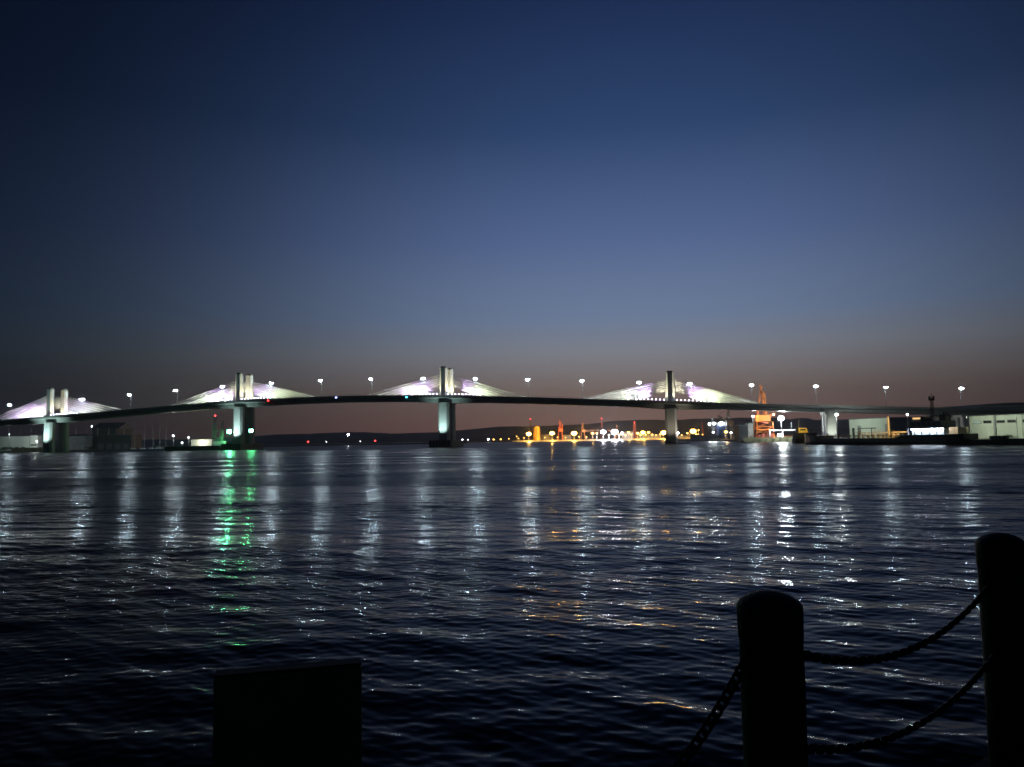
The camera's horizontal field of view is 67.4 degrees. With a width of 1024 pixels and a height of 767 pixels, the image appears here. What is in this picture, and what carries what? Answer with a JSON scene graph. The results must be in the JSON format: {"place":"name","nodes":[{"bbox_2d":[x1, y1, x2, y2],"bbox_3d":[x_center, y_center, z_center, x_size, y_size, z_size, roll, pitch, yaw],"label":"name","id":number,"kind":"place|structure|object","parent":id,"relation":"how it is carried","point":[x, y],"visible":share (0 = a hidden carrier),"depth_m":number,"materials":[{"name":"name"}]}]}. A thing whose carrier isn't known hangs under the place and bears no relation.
{"place":"outdoors","nodes":[
{"label":"outdoors","id":0,"kind":"place"},
{"bbox_2d":[0,436,29,450],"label":"harbour building","id":1,"kind":"structure","parent":0,"point":[19,441],"depth_m":666.56,"materials":[{"name":"grey concrete"}]},
{"bbox_2d":[0,448,161,452],"bbox_3d":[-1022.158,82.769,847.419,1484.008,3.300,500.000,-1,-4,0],"label":"shore","id":2,"kind":"structure","parent":0,"point":[84,450],"depth_m":648.20,"materials":[{"name":"black"}]},
{"bbox_2d":[11,447,42,452],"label":"retaining wall","id":3,"kind":"structure","parent":2,"relation":"on","point":[14,450],"depth_m":646.14,"materials":[{"name":"concrete"}]},
{"bbox_2d":[30,435,42,447],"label":"gatehouse","id":4,"kind":"object","parent":2,"relation":"on","point":[34,439],"visible":0.75,"depth_m":666.84,"materials":[{"name":"metal"}]},
{"bbox_2d":[69,434,92,449],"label":"storage shed","id":5,"kind":"structure","parent":2,"relation":"on","point":[79,441],"depth_m":670.67,"materials":[{"name":"metal"}]},
{"bbox_2d":[92,422,132,448],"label":"gabled hall","id":6,"kind":"structure","parent":2,"relation":"on","point":[111,427],"depth_m":721.60,"materials":[{"name":"metal"}]},
{"bbox_2d":[96,434,141,448],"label":"waterfront warehouse","id":7,"kind":"structure","parent":2,"relation":"on","point":[126,441],"depth_m":678.60,"materials":[{"name":"metal"}]},
{"bbox_2d":[55,418,848,447],"bbox_3d":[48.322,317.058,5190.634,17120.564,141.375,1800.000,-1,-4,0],"label":"hills","id":8,"kind":"structure","parent":0,"point":[628,425],"depth_m":4737.00,"materials":[{"name":"black"}]},
{"bbox_2d":[0,440,1023,766],"bbox_3d":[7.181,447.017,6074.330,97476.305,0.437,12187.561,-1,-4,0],"label":"water","id":9,"kind":"structure","parent":0,"point":[522,604],"depth_m":21.63,"materials":[{"name":"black liquid"}]},
{"bbox_2d":[127,447,136,450],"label":"sailing yacht","id":10,"kind":"object","parent":9,"relation":"on","point":[132,449],"visible":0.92,"depth_m":626.87,"materials":[{"name":"grey paint"}]},
{"bbox_2d":[137,431,146,450],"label":"sailing yacht","id":11,"kind":"object","parent":9,"relation":"on","point":[142,449],"visible":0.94,"depth_m":627.48,"materials":[{"name":"black paint"}]},
{"bbox_2d":[164,445,220,450],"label":"flat barge","id":12,"kind":"object","parent":9,"relation":"on","point":[184,448],"visible":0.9,"depth_m":549.23,"materials":[{"name":"black paint"}]},
{"bbox_2d":[191,439,214,445],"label":"jetty hut","id":13,"kind":"object","parent":12,"relation":"on","point":[201,442],"visible":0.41,"depth_m":658.37,"materials":[{"name":"white glass"}]},
{"bbox_2d":[211,415,227,445],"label":"crane ship","id":14,"kind":"object","parent":9,"relation":"on","point":[219,441],"visible":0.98,"depth_m":573.15,"materials":[{"name":"green paint"}]},
{"bbox_2d":[263,442,467,446],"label":"breakwater","id":15,"kind":"object","parent":9,"relation":"in","point":[348,444],"visible":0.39,"depth_m":982.16,"materials":[{"name":"concrete"}]},
{"bbox_2d":[0,366,1023,452],"bbox_3d":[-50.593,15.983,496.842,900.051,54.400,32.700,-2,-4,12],"label":"cable stayed bridge","id":16,"kind":"structure","parent":9,"relation":"on","point":[446,399],"depth_m":494.62,"materials":[{"name":"paint"}]},
{"bbox_2d":[227,429,233,443],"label":"navigation light","id":17,"kind":"object","parent":16,"relation":"on","point":[230,431],"visible":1,"depth_m":511.19,"materials":[{"name":"metal"}]},
{"bbox_2d":[249,429,254,444],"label":"navigation light","id":18,"kind":"object","parent":16,"relation":"attached to","point":[252,431],"visible":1,"depth_m":508.45,"materials":[{"name":"metal"}]},
{"bbox_2d":[690,417,731,439],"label":"supply ship","id":19,"kind":"object","parent":9,"relation":"on","point":[719,428],"visible":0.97,"depth_m":714.79,"materials":[{"name":"blue paint"}]},
{"bbox_2d":[740,385,792,441],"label":"floating crane","id":20,"kind":"object","parent":9,"relation":"on","point":[763,418],"visible":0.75,"depth_m":480.94,"materials":[{"name":"orange paint"}]},
{"bbox_2d":[769,425,794,436],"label":"portal frame","id":21,"kind":"object","parent":20,"relation":"on","point":[780,430],"visible":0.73,"depth_m":478.64,"materials":[{"name":"metal"}]},
{"bbox_2d":[792,419,807,442],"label":"yellow boat","id":22,"kind":"object","parent":9,"relation":"on","point":[798,436],"visible":0.72,"depth_m":382.06,"materials":[{"name":"black paint"}]},
{"bbox_2d":[804,394,978,444],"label":"tanker ship","id":23,"kind":"object","parent":9,"relation":"on","point":[930,430],"visible":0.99,"depth_m":273.46,"materials":[{"name":"black paint"}]},
{"bbox_2d":[968,436,1008,444],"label":"work launch","id":24,"kind":"object","parent":9,"relation":"on","point":[996,440],"visible":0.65,"depth_m":246.29,"materials":[{"name":"black paint"}]},
{"bbox_2d":[1005,438,1023,444],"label":"work launch","id":25,"kind":"object","parent":9,"relation":"on","point":[1016,441],"visible":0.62,"depth_m":238.57,"materials":[{"name":"black paint"}]},
{"bbox_2d":[0,0,1023,440],"label":"sky","id":26,"kind":"structure","parent":0,"point":[788,198],"materials":[{"name":"blue"}]},
{"bbox_2d":[255,428,849,444],"bbox_3d":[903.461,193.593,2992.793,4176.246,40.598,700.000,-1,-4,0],"label":"hills","id":27,"kind":"structure","parent":0,"point":[840,431],"depth_m":2780.08,"materials":[{"name":"black"}]},
{"bbox_2d":[463,435,846,442],"bbox_3d":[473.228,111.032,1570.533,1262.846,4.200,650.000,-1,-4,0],"label":"quay","id":28,"kind":"structure","parent":0,"point":[586,439],"depth_m":1295.37,"materials":[{"name":"concrete"}]},
{"bbox_2d":[533,425,539,439],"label":"storage silo","id":29,"kind":"object","parent":28,"relation":"on","point":[536,432],"visible":0.82,"depth_m":1316.91,"materials":[{"name":"yellow paint"}]},
{"bbox_2d":[540,434,549,439],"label":"port shed","id":30,"kind":"structure","parent":28,"relation":"on","point":[546,436],"depth_m":1330.66,"materials":[{"name":"beige"}]},
{"bbox_2d":[558,420,562,439],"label":"quay crane","id":31,"kind":"object","parent":28,"relation":"on","point":[560,430],"visible":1,"depth_m":1307.10,"materials":[{"name":"orange paint"}]},
{"bbox_2d":[563,434,570,439],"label":"port shed","id":32,"kind":"structure","parent":28,"relation":"on","point":[568,436],"depth_m":1330.60,"materials":[{"name":"beige"}]},
{"bbox_2d":[581,423,597,439],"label":"quay crane","id":33,"kind":"object","parent":28,"relation":"on","point":[583,430],"visible":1,"depth_m":1308.23,"materials":[{"name":"orange paint"}]},
{"bbox_2d":[611,430,617,438],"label":"floodlight mast","id":34,"kind":"object","parent":28,"relation":"on","point":[614,432],"visible":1,"depth_m":1294.23,"materials":[{"name":"metal"}]},
{"bbox_2d":[621,431,633,438],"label":"port shed","id":35,"kind":"structure","parent":28,"relation":"on","point":[626,436],"depth_m":1330.73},
{"bbox_2d":[641,434,660,438],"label":"port shed","id":36,"kind":"structure","parent":28,"relation":"on","point":[650,436],"depth_m":1330.56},
{"bbox_2d":[678,434,699,437],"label":"port shed","id":37,"kind":"structure","parent":28,"relation":"on","point":[684,435],"depth_m":1330.62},
{"bbox_2d":[678,436,849,441],"bbox_3d":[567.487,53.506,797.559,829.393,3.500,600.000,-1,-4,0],"label":"quay","id":38,"kind":"structure","parent":0,"point":[731,440],"depth_m":666.38,"materials":[{"name":"grey concrete"}]},
{"bbox_2d":[717,410,734,438],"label":"gantry crane","id":39,"kind":"object","parent":38,"relation":"on","point":[729,422],"visible":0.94,"depth_m":698.42,"materials":[{"name":"metal"}]},
{"bbox_2d":[734,425,747,439],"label":"equipment hut","id":40,"kind":"object","parent":38,"relation":"on","point":[741,432],"visible":0.98,"depth_m":481.03,"materials":[{"name":"black paint"}]},
{"bbox_2d":[745,423,752,437],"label":"pump house","id":41,"kind":"structure","parent":38,"relation":"on","point":[750,430],"depth_m":494.97,"materials":[{"name":"grey concrete"}]},
{"bbox_2d":[778,416,783,436],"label":"floodlight mast","id":42,"kind":"object","parent":38,"relation":"on","point":[781,418],"visible":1,"depth_m":475.59,"materials":[{"name":"metal"}]},
{"bbox_2d":[848,417,911,437],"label":"quay shed","id":43,"kind":"structure","parent":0,"point":[899,424],"depth_m":334.92,"materials":[{"name":"metal"}]},
{"bbox_2d":[927,402,1023,420],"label":"hill","id":44,"kind":"structure","parent":0,"point":[1017,405],"depth_m":528.98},
{"bbox_2d":[966,413,1023,438],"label":"quay warehouse","id":45,"kind":"structure","parent":0,"point":[984,426],"depth_m":260.80,"materials":[{"name":"white metal"}]},
{"bbox_2d":[983,420,991,423],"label":"window","id":46,"kind":"structure","parent":45,"relation":"in","point":[984,421],"depth_m":264.60,"materials":[{"name":"black glass"}]},
{"bbox_2d":[1007,419,1015,422],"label":"window","id":47,"kind":"structure","parent":45,"relation":"in","point":[1014,420],"depth_m":255.71,"materials":[{"name":"black glass"}]},
{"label":"promenade","id":48,"kind":"object","parent":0,"visible":0},
{"bbox_2d":[213,658,361,766],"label":"information board","id":49,"kind":"object","parent":48,"relation":"on","point":[307,714],"visible":1,"depth_m":1.56,"materials":[{"name":"black paint"}]},
{"bbox_2d":[736,589,807,766],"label":"chain post","id":50,"kind":"object","parent":48,"relation":"on","point":[770,625],"visible":0.99,"depth_m":2.36,"materials":[{"name":"black"}]},
{"bbox_2d":[671,654,750,766],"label":"chain","id":51,"kind":"object","parent":50,"relation":"hanging from","point":[709,723],"visible":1,"depth_m":2.27,"materials":[{"name":"black metal"}]},
{"bbox_2d":[975,532,1023,766],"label":"chain post","id":52,"kind":"object","parent":48,"relation":"on","point":[1000,560],"visible":0.99,"depth_m":3.40,"materials":[{"name":"black"}]},
{"bbox_2d":[804,581,992,665],"bbox_3d":[1.530,0.949,2.962,1.528,0.191,0.036,2,-5,-37],"label":"chain","id":53,"kind":"object","parent":52,"relation":"hanging from","point":[816,657],"visible":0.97,"depth_m":2.88,"materials":[{"name":"black metal"}]},
{"bbox_2d":[807,652,998,754],"bbox_3d":[1.534,1.249,2.940,1.527,0.169,0.036,2,-5,-37],"label":"chain","id":54,"kind":"object","parent":52,"relation":"hanging from","point":[821,749],"visible":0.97,"depth_m":2.87,"materials":[{"name":"black metal"}]}
]}

